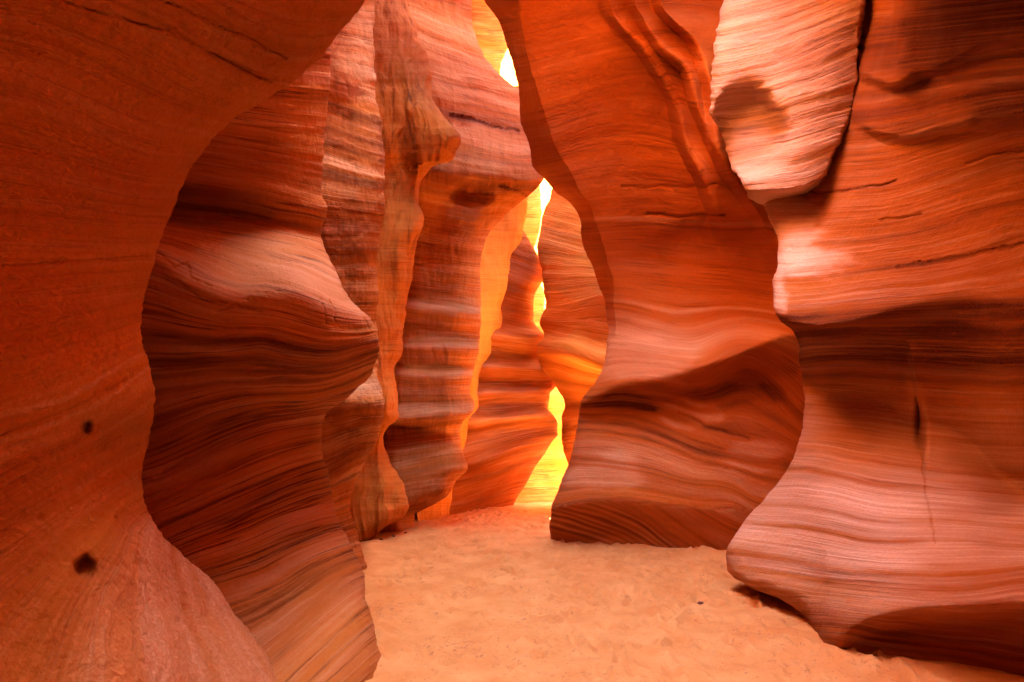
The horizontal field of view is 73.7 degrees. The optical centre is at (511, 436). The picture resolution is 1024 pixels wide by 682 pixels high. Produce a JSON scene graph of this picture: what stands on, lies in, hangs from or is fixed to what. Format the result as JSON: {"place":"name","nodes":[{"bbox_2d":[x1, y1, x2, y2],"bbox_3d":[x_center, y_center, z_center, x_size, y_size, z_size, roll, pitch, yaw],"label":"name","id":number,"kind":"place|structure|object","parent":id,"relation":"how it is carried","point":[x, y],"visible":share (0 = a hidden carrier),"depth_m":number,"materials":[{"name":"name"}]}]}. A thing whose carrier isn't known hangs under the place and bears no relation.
{"place":"outdoors","nodes":[
{"label":"outdoors","id":0,"kind":"place"},
{"bbox_2d":[360,502,1023,681],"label":"sand","id":1,"kind":"structure","parent":0,"point":[515,592],"depth_m":5.62,"materials":[{"name":"orange sand"}]},
{"bbox_2d":[0,0,364,681],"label":"arching wall","id":2,"kind":"structure","parent":1,"relation":"on","point":[116,116],"depth_m":2.98,"materials":[{"name":"orange stone"}]},
{"bbox_2d":[140,46,380,681],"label":"shelf rock","id":3,"kind":"object","parent":1,"relation":"on","point":[260,341],"visible":0.59,"depth_m":4.99,"materials":[{"name":"stone"}]},
{"bbox_2d":[321,0,384,569],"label":"rough fin","id":4,"kind":"object","parent":1,"relation":"on","point":[352,182],"visible":0.36,"depth_m":7.26,"materials":[{"name":"orange stone"}]},
{"bbox_2d":[350,0,460,541],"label":"stained fin","id":5,"kind":"object","parent":1,"relation":"on","point":[421,137],"visible":0.45,"depth_m":9.62,"materials":[{"name":"orange stone"}]},
{"bbox_2d":[379,0,543,532],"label":"ledged wall","id":6,"kind":"structure","parent":1,"relation":"on","point":[480,185],"depth_m":11.11,"materials":[{"name":"stone"}]},
{"bbox_2d":[417,86,527,520],"bbox_3d":[-0.627,-3.096,13.898,1.376,10.223,4.514,0,0,29],"label":"glowing fin","id":7,"kind":"object","parent":1,"relation":"on","point":[503,239],"visible":0.24,"depth_m":13.22,"materials":[{"name":"orange stone"}]},
{"bbox_2d":[414,229,557,518],"bbox_3d":[-0.796,-5.460,14.247,3.489,15.993,3.840,0,0,0],"label":"banded rock","id":8,"kind":"object","parent":1,"relation":"on","point":[512,434],"visible":0.27,"depth_m":13.59,"materials":[{"name":"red stone"}]},
{"bbox_2d":[471,0,567,502],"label":"sunlit wall","id":9,"kind":"structure","parent":1,"relation":"on","point":[544,480],"depth_m":17.28,"materials":[{"name":"stone"}]},
{"bbox_2d":[536,188,608,463],"bbox_3d":[2.054,-5.495,14.604,2.967,15.722,5.640,0,0,14],"label":"ribbed rock","id":10,"kind":"object","parent":1,"relation":"on","point":[571,349],"visible":0.21,"depth_m":13.15,"materials":[{"name":"orange stone"}]},
{"bbox_2d":[484,0,804,549],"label":"rock","id":11,"kind":"object","parent":1,"relation":"on","point":[690,423],"visible":0.7,"depth_m":8.65,"materials":[{"name":"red stone"}]},
{"bbox_2d":[709,0,866,204],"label":"brow rock","id":12,"kind":"object","parent":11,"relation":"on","point":[785,76],"visible":0.59,"depth_m":6.47,"materials":[{"name":"stone"}]},
{"bbox_2d":[726,0,1023,675],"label":"slab rock","id":13,"kind":"object","parent":1,"relation":"on","point":[886,516],"visible":0.84,"depth_m":5.00,"materials":[{"name":"stone"}]}
]}

